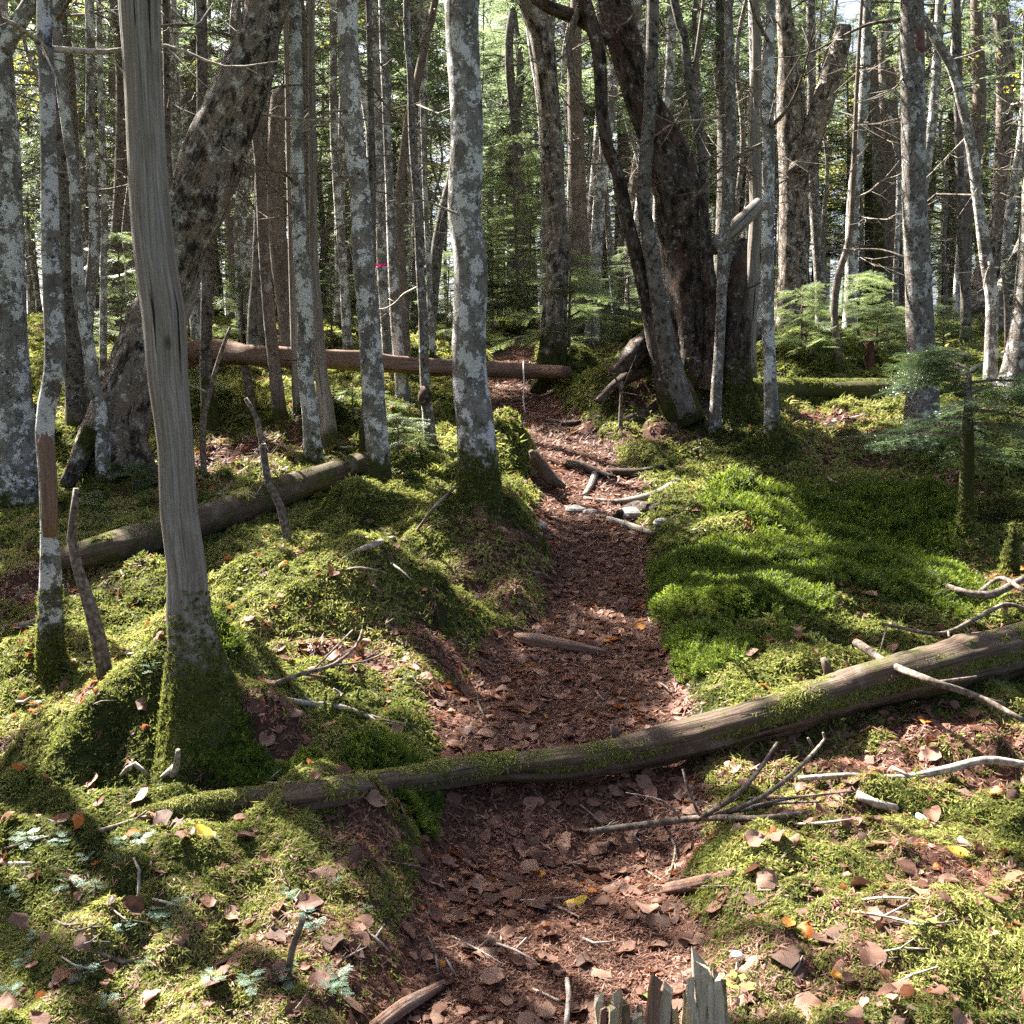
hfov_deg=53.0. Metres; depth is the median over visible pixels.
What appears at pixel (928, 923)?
fallen twig
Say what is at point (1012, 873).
fallen leaf
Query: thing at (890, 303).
young fir
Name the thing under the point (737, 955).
mushroom
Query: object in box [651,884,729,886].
fallen twig
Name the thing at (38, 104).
fir tree
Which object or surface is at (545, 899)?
fallen leaf
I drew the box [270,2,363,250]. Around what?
fir tree
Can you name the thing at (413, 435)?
young fir
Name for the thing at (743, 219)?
broken branch
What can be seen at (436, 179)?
fir tree
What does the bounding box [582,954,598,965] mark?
fallen leaf
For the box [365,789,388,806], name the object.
fallen leaf
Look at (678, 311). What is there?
ancient tree
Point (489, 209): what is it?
young fir
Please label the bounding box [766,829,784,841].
fallen leaf
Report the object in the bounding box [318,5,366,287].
fir tree
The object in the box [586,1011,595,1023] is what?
fallen leaf
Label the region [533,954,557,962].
fallen leaf
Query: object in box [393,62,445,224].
fir tree
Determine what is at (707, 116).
birch tree
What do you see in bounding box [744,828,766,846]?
fallen leaf
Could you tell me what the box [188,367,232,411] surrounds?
young fir
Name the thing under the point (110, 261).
young fir
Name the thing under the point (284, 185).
fir tree
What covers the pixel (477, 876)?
fallen leaf
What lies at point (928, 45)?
fir tree
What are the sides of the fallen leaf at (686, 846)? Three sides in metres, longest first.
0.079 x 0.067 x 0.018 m
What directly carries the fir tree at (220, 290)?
on the ground
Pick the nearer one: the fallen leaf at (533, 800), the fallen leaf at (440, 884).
the fallen leaf at (440, 884)
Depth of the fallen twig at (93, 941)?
2.60 m
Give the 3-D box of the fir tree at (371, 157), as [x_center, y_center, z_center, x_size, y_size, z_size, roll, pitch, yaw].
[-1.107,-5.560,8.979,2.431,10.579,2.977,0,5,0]
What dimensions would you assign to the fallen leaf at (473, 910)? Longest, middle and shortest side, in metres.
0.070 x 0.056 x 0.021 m
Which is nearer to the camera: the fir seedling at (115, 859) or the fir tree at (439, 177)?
the fir seedling at (115, 859)
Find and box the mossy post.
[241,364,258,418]
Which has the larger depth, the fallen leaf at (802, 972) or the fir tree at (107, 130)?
the fir tree at (107, 130)
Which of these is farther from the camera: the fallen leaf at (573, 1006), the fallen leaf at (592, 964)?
the fallen leaf at (592, 964)
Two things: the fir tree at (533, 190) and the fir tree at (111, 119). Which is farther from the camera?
the fir tree at (533, 190)
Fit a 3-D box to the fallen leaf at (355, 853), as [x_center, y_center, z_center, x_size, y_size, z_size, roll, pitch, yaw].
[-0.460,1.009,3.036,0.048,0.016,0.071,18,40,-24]
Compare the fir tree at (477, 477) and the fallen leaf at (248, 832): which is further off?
the fir tree at (477, 477)
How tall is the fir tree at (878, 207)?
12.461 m
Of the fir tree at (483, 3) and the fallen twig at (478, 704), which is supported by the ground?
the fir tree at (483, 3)
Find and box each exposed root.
[544,417,580,424]
[565,460,617,480]
[582,471,597,496]
[583,478,680,503]
[605,516,654,535]
[606,464,663,475]
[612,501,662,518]
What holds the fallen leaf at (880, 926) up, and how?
on the feather moss at (740, 682)
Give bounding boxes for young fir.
[27,275,99,309]
[78,490,115,513]
[84,231,137,327]
[93,284,137,356]
[104,461,157,489]
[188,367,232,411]
[212,265,278,342]
[220,274,276,314]
[287,174,355,310]
[296,380,360,417]
[319,262,358,349]
[323,273,356,317]
[325,253,355,312]
[326,226,406,316]
[333,383,361,420]
[347,390,412,425]
[354,269,417,333]
[378,217,453,331]
[387,412,438,456]
[413,251,497,340]
[437,133,568,325]
[439,286,453,312]
[443,225,515,321]
[452,203,539,305]
[486,204,539,316]
[486,247,526,331]
[486,249,623,350]
[490,264,539,334]
[491,201,540,318]
[494,182,540,300]
[567,277,628,348]
[578,268,642,339]
[601,246,643,333]
[602,203,618,312]
[620,270,640,313]
[757,280,865,350]
[760,263,813,298]
[775,317,857,368]
[803,269,905,350]
[840,303,941,359]
[860,297,905,348]
[901,226,940,303]
[933,295,975,337]
[934,306,983,360]
[972,253,1016,325]
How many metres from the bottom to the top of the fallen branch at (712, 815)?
0.405 m
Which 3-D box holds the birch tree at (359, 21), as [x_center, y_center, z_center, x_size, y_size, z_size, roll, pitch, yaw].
[-2.747,-7.757,20.370,2.625,8.308,2.777,-3,6,-33]
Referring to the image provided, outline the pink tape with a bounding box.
[376,263,387,266]
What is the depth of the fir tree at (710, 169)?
32.93 m
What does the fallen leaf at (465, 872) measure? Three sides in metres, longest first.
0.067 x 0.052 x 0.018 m
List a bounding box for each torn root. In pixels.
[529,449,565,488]
[608,329,647,376]
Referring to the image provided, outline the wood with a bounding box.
[17,0,1023,314]
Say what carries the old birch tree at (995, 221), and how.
on the ground
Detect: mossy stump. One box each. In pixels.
[863,341,874,372]
[997,521,1021,577]
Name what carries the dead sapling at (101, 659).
on the ground
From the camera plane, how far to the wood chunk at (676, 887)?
3.17 m
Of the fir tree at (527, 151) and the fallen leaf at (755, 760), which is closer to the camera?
the fallen leaf at (755, 760)
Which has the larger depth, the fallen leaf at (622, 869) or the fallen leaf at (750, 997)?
the fallen leaf at (622, 869)
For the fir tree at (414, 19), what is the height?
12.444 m
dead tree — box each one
[118,0,244,784]
[278,0,338,448]
[283,14,300,415]
[708,0,761,378]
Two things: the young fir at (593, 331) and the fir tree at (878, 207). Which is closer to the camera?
the young fir at (593, 331)
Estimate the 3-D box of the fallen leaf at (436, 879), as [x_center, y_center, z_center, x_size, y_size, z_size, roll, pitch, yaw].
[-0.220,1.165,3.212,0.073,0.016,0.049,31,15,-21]
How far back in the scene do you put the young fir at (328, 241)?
29.69 m
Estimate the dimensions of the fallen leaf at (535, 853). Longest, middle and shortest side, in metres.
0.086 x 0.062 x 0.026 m
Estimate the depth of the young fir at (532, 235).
27.61 m
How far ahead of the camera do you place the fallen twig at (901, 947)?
2.52 m
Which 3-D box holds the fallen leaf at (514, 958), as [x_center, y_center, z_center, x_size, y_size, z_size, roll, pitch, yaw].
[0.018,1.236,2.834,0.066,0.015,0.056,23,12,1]
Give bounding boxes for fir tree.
[0,0,120,509]
[0,0,130,486]
[0,0,281,687]
[8,0,40,283]
[8,0,84,272]
[8,1,41,286]
[8,1,42,313]
[8,2,41,267]
[8,2,111,301]
[8,6,110,282]
[9,0,118,429]
[9,17,38,254]
[13,2,41,313]
[14,0,111,261]
[15,76,38,265]
[16,0,115,279]
[16,2,122,252]
[17,5,114,315]
[17,16,81,276]
[21,0,191,293]
[22,42,111,275]
[23,0,164,412]
[25,2,131,275]
[40,0,132,381]
[68,7,113,230]
[70,1,130,314]
[77,0,195,327]
[79,1,113,222]
[80,41,99,304]
[88,107,114,269]
[89,0,275,432]
[95,40,114,230]
[99,0,282,271]
[104,0,249,340]
[110,0,196,162]
[113,0,223,337]
[161,0,227,316]
[161,0,241,222]
[163,0,364,424]
[170,0,228,284]
[178,19,325,322]
[179,0,281,343]
[179,2,337,369]
[180,0,228,316]
[181,0,321,335]
[181,3,253,313]
[182,0,226,281]
[183,0,227,280]
[183,0,280,319]
[200,225,228,298]
[209,0,286,315]
[212,0,286,275]
[214,48,228,314]
[216,1,273,289]
[223,0,384,465]
[229,0,360,262]
[241,4,329,312]
[264,0,420,401]
[264,0,450,485]
[266,0,449,452]
[268,1,362,260]
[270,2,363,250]
[272,0,365,315]
[273,21,328,222]
[278,5,365,317]
[279,0,352,349]
[279,0,429,328]
[302,0,447,354]
[315,0,433,274]
[315,7,337,251]
[315,17,397,314]
[316,4,364,311]
[317,0,430,312]
[317,17,408,261]
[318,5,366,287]
[322,0,448,324]
[325,17,448,269]
[326,0,494,377]
[359,1,444,327]
[360,0,518,314]
[362,0,450,297]
[363,0,447,357]
[377,0,504,512]
[387,2,446,278]
[392,1,482,272]
[393,0,447,281]
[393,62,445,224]
[395,65,449,260]
[416,14,539,328]
[418,0,526,346]
[427,0,487,312]
[427,0,504,285]
[427,7,449,285]
[429,3,506,282]
[442,0,566,315]
[444,0,503,281]
[479,0,562,316]
[479,0,567,301]
[481,3,532,314]
[481,58,539,263]
[482,0,537,269]
[482,4,540,265]
[488,19,620,270]
[490,0,609,341]
[495,22,587,303]
[496,0,612,286]
[499,13,555,311]
[501,61,559,312]
[503,1,628,259]
[512,0,618,336]
[528,19,584,272]
[534,22,618,315]
[553,0,690,347]
[556,0,664,258]
[559,2,631,312]
[559,3,697,313]
[564,31,619,289]
[566,2,631,267]
[582,0,682,320]
[582,0,684,268]
[593,0,707,213]
[601,0,811,210]
[603,0,714,322]
[604,0,705,251]
[608,0,750,286]
[617,0,747,235]
[617,26,712,160]
[618,0,690,278]
[618,19,716,124]
[623,33,715,216]
[630,0,746,229]
[630,13,715,206]
[641,0,795,286]
[643,0,739,252]
[658,0,827,340]
[662,0,739,233]
[670,0,836,459]
[675,0,742,206]
[689,0,761,231]
[700,0,776,235]
[702,0,825,237]
[702,81,737,256]
[703,1,806,257]
[709,2,776,236]
[712,0,841,268]
[713,2,805,216]
[715,2,806,265]
[733,0,777,245]
[733,0,778,291]
[734,6,776,158]
[735,19,840,297]
[738,0,777,210]
[744,0,834,287]
[745,0,856,268]
[763,2,806,258]
[774,0,865,241]
[774,0,872,312]
[774,0,944,464]
[792,0,858,291]
[799,0,939,335]
[808,52,902,296]
[818,1,897,313]
[824,3,898,312]
[828,0,899,313]
[846,3,900,314]
[849,0,958,330]
[866,0,940,289]
[867,0,954,282]
[872,0,976,323]
[872,0,1023,265]
[884,0,992,317]
[895,0,994,287]
[896,0,995,311]
[898,108,942,254]
[900,0,991,313]
[900,20,1018,316]
[926,0,972,342]
[926,0,1023,321]
[927,0,1021,258]
[928,0,1010,313]
[936,4,1020,242]
[936,6,1014,263]
[936,37,1022,278]
[971,4,1023,249]
[972,13,1022,272]
[973,10,1023,241]
[980,9,1023,236]
[990,0,1021,213]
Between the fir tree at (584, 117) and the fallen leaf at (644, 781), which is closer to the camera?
the fallen leaf at (644, 781)
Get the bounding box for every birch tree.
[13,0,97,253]
[15,47,41,310]
[59,0,377,488]
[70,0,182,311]
[83,83,114,226]
[96,13,218,273]
[217,68,285,266]
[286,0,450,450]
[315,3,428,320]
[364,19,450,211]
[481,0,635,392]
[527,0,635,325]
[582,47,634,269]
[623,0,843,434]
[680,43,716,200]
[733,0,851,332]
[747,0,931,377]
[774,0,870,323]
[804,50,849,303]
[820,39,901,311]
[820,66,863,281]
[843,67,936,263]
[844,4,1001,268]
[852,9,1022,384]
[900,35,1023,405]
[940,0,1023,319]
[977,5,1023,335]
[986,3,1023,233]
[1003,67,1022,92]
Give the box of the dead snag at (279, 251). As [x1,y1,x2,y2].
[251,87,290,346]
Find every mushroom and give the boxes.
[731,951,742,969]
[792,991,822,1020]
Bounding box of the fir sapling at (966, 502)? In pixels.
[835,343,1023,542]
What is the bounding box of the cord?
[523,360,525,412]
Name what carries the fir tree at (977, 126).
on the ground
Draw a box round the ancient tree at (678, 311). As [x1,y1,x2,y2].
[529,0,756,433]
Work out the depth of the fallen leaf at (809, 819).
3.38 m
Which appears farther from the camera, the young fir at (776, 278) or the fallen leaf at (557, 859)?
the young fir at (776, 278)
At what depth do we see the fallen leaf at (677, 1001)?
2.62 m
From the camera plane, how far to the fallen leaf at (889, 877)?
2.98 m
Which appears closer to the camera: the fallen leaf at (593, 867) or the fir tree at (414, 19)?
the fallen leaf at (593, 867)
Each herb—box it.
[726,970,755,995]
[733,653,746,666]
[911,909,937,931]
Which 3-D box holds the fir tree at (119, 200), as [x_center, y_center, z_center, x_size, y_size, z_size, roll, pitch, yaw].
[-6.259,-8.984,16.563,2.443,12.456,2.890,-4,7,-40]
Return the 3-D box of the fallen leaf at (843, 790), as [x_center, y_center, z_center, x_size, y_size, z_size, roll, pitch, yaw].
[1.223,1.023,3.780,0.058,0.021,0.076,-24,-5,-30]
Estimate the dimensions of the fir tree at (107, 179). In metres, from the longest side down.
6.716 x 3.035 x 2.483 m
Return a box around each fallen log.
[60,451,366,570]
[127,621,1023,818]
[187,337,571,378]
[753,377,993,399]
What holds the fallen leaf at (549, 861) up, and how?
on the ground
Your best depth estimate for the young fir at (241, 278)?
14.74 m
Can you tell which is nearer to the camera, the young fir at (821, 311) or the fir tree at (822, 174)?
the young fir at (821, 311)
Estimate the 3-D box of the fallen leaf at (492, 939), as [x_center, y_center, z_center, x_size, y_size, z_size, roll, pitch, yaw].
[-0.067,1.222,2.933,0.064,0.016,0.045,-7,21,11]
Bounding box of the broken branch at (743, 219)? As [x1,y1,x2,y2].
[712,196,761,254]
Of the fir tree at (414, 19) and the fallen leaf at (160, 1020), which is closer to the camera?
the fallen leaf at (160, 1020)
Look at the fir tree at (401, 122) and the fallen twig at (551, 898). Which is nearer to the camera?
the fallen twig at (551, 898)
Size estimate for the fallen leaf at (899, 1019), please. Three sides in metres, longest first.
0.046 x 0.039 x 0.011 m
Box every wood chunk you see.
[369,979,446,1023]
[513,633,606,654]
[662,867,736,894]
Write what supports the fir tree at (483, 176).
on the ground
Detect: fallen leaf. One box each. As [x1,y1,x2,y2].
[0,812,12,823]
[0,990,20,1011]
[7,912,28,933]
[28,1010,49,1023]
[51,966,78,985]
[72,929,98,951]
[82,772,97,786]
[120,895,143,914]
[128,784,147,805]
[135,695,146,710]
[140,988,159,1008]
[148,863,166,872]
[153,631,163,643]
[153,809,172,828]
[153,1017,166,1023]
[170,817,182,828]
[175,828,189,838]
[179,1003,189,1012]
[194,823,215,839]
[201,975,226,988]
[212,957,227,971]
[216,964,229,974]
[224,904,240,918]
[226,948,252,963]
[235,828,254,837]
[259,730,275,746]
[262,960,288,981]
[265,927,285,943]
[269,899,282,911]
[269,962,291,985]
[285,1002,300,1016]
[287,709,304,716]
[294,996,316,1001]
[295,893,323,910]
[297,998,314,1009]
[301,895,320,911]
[308,865,335,883]
[308,968,329,993]
[319,933,343,951]
[333,857,355,870]
[335,764,353,774]
[343,995,363,1013]
[346,1009,356,1023]
[347,941,364,959]
[349,843,362,860]
[350,928,369,948]
[354,913,373,927]
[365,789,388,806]
[369,940,377,954]
[375,862,386,875]
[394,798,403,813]
[400,919,415,938]
[412,844,423,862]
[412,864,431,880]
[418,972,435,986]
[419,857,428,863]
[428,872,446,888]
[430,908,446,921]
[430,1002,447,1013]
[430,1009,444,1023]
[432,876,451,889]
[433,699,447,705]
[436,972,457,984]
[442,854,457,866]
[442,854,466,865]
[445,909,459,919]
[446,739,461,748]
[446,888,466,901]
[447,789,461,808]
[448,877,460,886]
[454,911,472,922]
[456,725,471,735]
[457,938,486,948]
[459,870,474,875]
[463,858,474,865]
[464,991,482,1004]
[468,864,483,871]
[469,878,483,895]
[470,873,487,881]
[470,907,487,914]
[472,947,496,957]
[474,833,491,843]
[476,728,495,737]
[478,934,498,946]
[480,966,504,985]
[482,892,502,905]
[485,1016,503,1023]
[490,813,502,827]
[490,881,504,890]
[497,871,511,881]
[498,735,512,747]
[499,881,519,886]
[499,991,517,1004]
[500,875,521,882]
[500,886,521,899]
[503,909,519,919]
[507,954,526,965]
[508,731,524,739]
[511,839,532,851]
[514,723,530,734]
[514,1011,542,1023]
[517,845,532,857]
[521,859,538,875]
[522,704,536,711]
[522,796,539,810]
[523,722,535,732]
[524,900,548,909]
[525,832,539,846]
[526,847,546,861]
[532,949,545,961]
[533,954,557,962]
[534,894,550,910]
[535,950,556,961]
[536,999,554,1019]
[537,925,555,937]
[540,855,556,866]
[547,962,565,974]
[552,855,572,863]
[553,882,571,892]
[555,842,569,855]
[557,831,570,847]
[561,1001,580,1012]
[563,895,587,906]
[569,999,586,1012]
[570,879,583,888]
[570,949,592,966]
[571,818,589,831]
[579,863,601,870]
[579,962,596,976]
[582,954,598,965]
[583,878,603,884]
[584,998,593,1012]
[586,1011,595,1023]
[588,842,607,854]
[588,875,607,881]
[591,896,612,905]
[591,967,611,978]
[593,810,608,824]
[596,894,613,907]
[598,872,616,879]
[600,886,617,894]
[606,881,621,885]
[607,1000,631,1017]
[609,782,623,796]
[609,866,627,873]
[614,940,636,955]
[617,779,632,790]
[617,883,638,896]
[618,984,630,991]
[621,836,638,851]
[625,900,641,911]
[635,774,652,788]
[635,900,658,913]
[635,986,647,994]
[641,768,655,779]
[645,911,668,931]
[647,939,668,946]
[660,903,681,914]
[666,862,676,875]
[672,981,685,994]
[672,996,682,1010]
[673,930,693,947]
[675,936,694,941]
[681,784,694,794]
[681,842,690,854]
[682,802,697,814]
[682,974,692,986]
[686,931,705,945]
[705,895,726,912]
[710,826,716,839]
[725,975,732,989]
[737,955,758,975]
[737,979,758,1003]
[739,861,760,874]
[742,893,759,905]
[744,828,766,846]
[747,990,756,1001]
[749,758,764,766]
[755,868,777,890]
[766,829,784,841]
[767,945,800,967]
[777,807,799,817]
[788,962,807,991]
[791,941,810,953]
[794,907,809,914]
[798,921,812,940]
[803,812,823,822]
[812,926,837,944]
[816,803,825,813]
[816,803,832,814]
[822,923,848,938]
[825,790,842,807]
[830,958,848,977]
[836,787,851,795]
[842,778,858,784]
[842,818,862,836]
[844,1005,863,1019]
[850,876,871,888]
[854,755,873,765]
[859,938,886,971]
[861,902,882,925]
[865,815,881,819]
[866,840,889,846]
[867,765,884,771]
[873,982,896,997]
[874,921,891,937]
[882,871,905,882]
[882,978,910,992]
[888,1015,906,1023]
[897,857,917,876]
[906,885,930,895]
[907,713,926,718]
[907,879,928,886]
[922,984,948,995]
[923,746,941,760]
[923,805,940,821]
[934,723,950,733]
[938,873,960,883]
[944,846,967,858]
[953,1008,972,1023]
[956,788,971,795]
[963,778,978,789]
[966,710,987,716]
[976,896,983,909]
[982,893,1003,902]
[983,848,996,859]
[997,887,1015,893]
[1004,870,1023,882]
[1005,788,1021,804]
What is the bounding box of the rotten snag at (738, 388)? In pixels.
[722,238,780,423]
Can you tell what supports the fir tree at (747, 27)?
on the ground
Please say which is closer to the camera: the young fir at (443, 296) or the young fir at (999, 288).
the young fir at (999, 288)
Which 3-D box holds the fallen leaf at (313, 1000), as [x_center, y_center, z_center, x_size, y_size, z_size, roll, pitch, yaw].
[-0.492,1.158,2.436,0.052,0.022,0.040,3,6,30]
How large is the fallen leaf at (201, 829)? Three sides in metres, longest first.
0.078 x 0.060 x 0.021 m
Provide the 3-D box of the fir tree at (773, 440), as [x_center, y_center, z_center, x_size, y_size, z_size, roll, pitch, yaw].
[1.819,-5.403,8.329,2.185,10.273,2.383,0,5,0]
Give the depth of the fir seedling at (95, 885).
2.89 m
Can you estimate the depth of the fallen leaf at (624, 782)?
4.02 m
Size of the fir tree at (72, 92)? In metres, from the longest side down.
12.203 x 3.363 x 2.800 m
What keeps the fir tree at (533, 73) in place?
on the ground
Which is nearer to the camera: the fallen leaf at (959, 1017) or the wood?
the fallen leaf at (959, 1017)
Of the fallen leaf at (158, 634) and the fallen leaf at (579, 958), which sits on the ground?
the fallen leaf at (579, 958)
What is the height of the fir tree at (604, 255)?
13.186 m
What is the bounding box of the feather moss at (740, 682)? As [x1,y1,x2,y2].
[0,312,1023,1023]
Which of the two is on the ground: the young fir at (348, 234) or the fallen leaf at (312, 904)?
the young fir at (348, 234)
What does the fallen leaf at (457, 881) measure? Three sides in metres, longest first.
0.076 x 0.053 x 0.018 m
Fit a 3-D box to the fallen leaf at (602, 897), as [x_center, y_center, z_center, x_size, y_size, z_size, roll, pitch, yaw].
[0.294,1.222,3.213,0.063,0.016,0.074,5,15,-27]
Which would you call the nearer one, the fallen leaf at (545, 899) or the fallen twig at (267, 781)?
the fallen leaf at (545, 899)
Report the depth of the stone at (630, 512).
7.82 m
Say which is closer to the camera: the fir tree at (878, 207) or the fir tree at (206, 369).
the fir tree at (206, 369)
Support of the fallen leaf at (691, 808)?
on the ground
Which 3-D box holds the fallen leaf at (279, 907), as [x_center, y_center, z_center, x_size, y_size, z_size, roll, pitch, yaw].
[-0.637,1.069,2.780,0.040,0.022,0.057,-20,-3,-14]
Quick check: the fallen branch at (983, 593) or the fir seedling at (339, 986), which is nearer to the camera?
the fir seedling at (339, 986)
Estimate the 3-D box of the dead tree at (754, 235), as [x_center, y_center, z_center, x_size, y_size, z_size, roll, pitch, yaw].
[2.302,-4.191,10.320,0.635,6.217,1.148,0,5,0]
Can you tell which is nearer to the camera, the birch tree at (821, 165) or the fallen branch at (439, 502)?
the fallen branch at (439, 502)
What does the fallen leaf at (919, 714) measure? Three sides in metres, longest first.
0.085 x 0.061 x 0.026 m
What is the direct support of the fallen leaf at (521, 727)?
on the fallen leaf at (520, 736)
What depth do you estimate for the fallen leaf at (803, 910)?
2.76 m
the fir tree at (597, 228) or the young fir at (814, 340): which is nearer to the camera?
the young fir at (814, 340)
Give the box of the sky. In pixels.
[15,0,1023,314]
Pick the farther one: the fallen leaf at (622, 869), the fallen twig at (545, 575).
the fallen twig at (545, 575)
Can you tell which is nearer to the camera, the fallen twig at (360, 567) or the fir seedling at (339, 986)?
the fir seedling at (339, 986)
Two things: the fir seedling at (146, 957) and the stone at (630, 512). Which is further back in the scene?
the stone at (630, 512)
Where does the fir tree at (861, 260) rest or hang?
on the ground
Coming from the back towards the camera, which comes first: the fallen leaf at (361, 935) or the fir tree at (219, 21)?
the fir tree at (219, 21)
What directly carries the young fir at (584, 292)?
on the ground
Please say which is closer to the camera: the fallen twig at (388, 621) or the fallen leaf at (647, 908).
the fallen leaf at (647, 908)
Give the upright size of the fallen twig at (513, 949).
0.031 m
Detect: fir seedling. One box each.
[0,883,20,898]
[0,982,23,995]
[9,827,43,849]
[11,949,33,967]
[23,928,42,942]
[50,831,69,844]
[50,874,89,890]
[65,962,102,982]
[76,852,92,860]
[87,878,105,893]
[99,992,118,1007]
[107,852,123,861]
[110,836,130,848]
[112,917,135,931]
[128,829,156,844]
[134,954,153,968]
[140,662,159,673]
[147,895,189,929]
[200,967,224,987]
[237,968,266,995]
[270,962,296,988]
[279,885,297,898]
[298,905,314,915]
[302,913,327,929]
[315,962,335,979]
[317,979,339,994]
[326,965,353,996]
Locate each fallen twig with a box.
[13,696,30,702]
[53,916,83,925]
[59,955,93,970]
[61,921,107,936]
[67,933,109,950]
[92,700,116,704]
[106,902,148,922]
[109,643,146,654]
[151,897,181,906]
[214,486,229,494]
[266,768,290,783]
[291,890,306,911]
[295,986,311,1008]
[342,944,366,959]
[344,566,387,573]
[364,652,378,659]
[368,924,390,951]
[371,715,417,725]
[373,585,381,601]
[382,860,439,874]
[385,615,394,629]
[389,562,411,579]
[426,932,438,972]
[449,636,473,646]
[451,934,503,964]
[477,695,484,716]
[496,937,536,962]
[514,889,577,900]
[534,571,553,581]
[548,902,579,916]
[563,861,584,866]
[582,936,616,944]
[606,820,618,825]
[633,829,640,841]
[643,868,685,893]
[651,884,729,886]
[792,955,802,974]
[795,818,852,825]
[851,903,921,925]
[862,896,911,900]
[869,957,897,970]
[884,936,929,951]
[890,911,960,925]
[898,966,938,980]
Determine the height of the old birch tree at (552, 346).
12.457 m
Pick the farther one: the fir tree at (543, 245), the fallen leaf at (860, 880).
the fir tree at (543, 245)
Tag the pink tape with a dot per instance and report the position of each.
(382, 265)
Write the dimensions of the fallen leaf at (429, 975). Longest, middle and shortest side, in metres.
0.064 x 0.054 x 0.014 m
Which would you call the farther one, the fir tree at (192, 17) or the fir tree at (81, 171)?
the fir tree at (192, 17)
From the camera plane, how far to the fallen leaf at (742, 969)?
2.56 m
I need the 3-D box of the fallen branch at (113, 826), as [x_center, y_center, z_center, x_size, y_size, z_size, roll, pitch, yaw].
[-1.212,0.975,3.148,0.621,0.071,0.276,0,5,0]
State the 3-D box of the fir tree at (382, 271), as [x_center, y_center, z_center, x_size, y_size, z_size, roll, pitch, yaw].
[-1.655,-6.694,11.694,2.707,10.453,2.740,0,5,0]
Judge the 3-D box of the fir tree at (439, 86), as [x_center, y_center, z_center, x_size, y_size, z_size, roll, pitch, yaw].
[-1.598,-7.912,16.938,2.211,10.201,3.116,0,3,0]
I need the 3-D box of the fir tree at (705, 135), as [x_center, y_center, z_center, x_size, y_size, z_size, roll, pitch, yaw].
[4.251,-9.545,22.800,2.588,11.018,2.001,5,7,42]
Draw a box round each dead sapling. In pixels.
[67,488,111,680]
[189,327,231,476]
[244,397,291,541]
[590,335,661,430]
[1001,275,1013,351]
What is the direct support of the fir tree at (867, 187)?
on the ground
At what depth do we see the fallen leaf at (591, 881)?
3.55 m
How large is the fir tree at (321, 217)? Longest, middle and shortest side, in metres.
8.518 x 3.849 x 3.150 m
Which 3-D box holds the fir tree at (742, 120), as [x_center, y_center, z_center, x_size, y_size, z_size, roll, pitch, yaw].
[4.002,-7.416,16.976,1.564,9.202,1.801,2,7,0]
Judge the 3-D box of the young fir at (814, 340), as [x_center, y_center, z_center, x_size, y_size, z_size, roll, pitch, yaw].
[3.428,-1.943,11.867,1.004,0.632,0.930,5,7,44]
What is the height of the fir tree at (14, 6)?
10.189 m
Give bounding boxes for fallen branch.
[0,583,36,632]
[0,810,193,850]
[6,861,51,864]
[46,944,141,963]
[119,761,152,778]
[129,857,140,911]
[140,439,157,473]
[160,748,180,778]
[272,688,391,725]
[273,629,383,685]
[284,916,305,977]
[340,536,394,560]
[416,486,454,530]
[445,957,577,1013]
[564,977,571,1023]
[580,732,853,881]
[797,756,1023,780]
[812,415,863,431]
[852,638,1023,722]
[855,791,975,852]
[880,602,1023,651]
[934,575,1023,598]
[964,351,1003,373]
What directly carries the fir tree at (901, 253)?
on the ground
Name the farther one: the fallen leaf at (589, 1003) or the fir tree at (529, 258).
the fir tree at (529, 258)
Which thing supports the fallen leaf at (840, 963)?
on the ground
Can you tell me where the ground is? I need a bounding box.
[0,313,1023,1023]
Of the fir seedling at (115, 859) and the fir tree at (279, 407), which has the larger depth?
the fir tree at (279, 407)
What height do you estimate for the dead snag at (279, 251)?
4.043 m
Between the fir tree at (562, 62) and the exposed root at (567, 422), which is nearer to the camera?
the exposed root at (567, 422)
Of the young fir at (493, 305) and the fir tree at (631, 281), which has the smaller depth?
the young fir at (493, 305)
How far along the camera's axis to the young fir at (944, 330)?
13.00 m
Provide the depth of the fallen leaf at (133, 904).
2.73 m
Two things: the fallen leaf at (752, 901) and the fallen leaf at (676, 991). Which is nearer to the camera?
the fallen leaf at (676, 991)
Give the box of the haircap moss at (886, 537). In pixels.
[124,321,1020,1023]
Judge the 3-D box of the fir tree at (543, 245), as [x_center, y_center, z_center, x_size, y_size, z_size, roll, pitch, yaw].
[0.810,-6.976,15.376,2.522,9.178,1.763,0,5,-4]
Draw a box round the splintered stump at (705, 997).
[593,946,730,1023]
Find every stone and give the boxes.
[536,521,547,528]
[566,505,585,513]
[583,508,597,514]
[620,507,643,519]
[653,518,666,525]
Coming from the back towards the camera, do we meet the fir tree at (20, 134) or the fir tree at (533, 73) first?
the fir tree at (20, 134)
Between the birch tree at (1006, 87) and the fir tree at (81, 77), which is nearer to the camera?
the birch tree at (1006, 87)
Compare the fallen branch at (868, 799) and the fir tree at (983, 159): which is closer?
the fallen branch at (868, 799)
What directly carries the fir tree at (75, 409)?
on the ground
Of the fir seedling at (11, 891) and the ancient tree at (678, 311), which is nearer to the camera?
the fir seedling at (11, 891)
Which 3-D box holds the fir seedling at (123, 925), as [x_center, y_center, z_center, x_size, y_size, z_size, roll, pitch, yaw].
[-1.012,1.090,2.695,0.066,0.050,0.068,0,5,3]

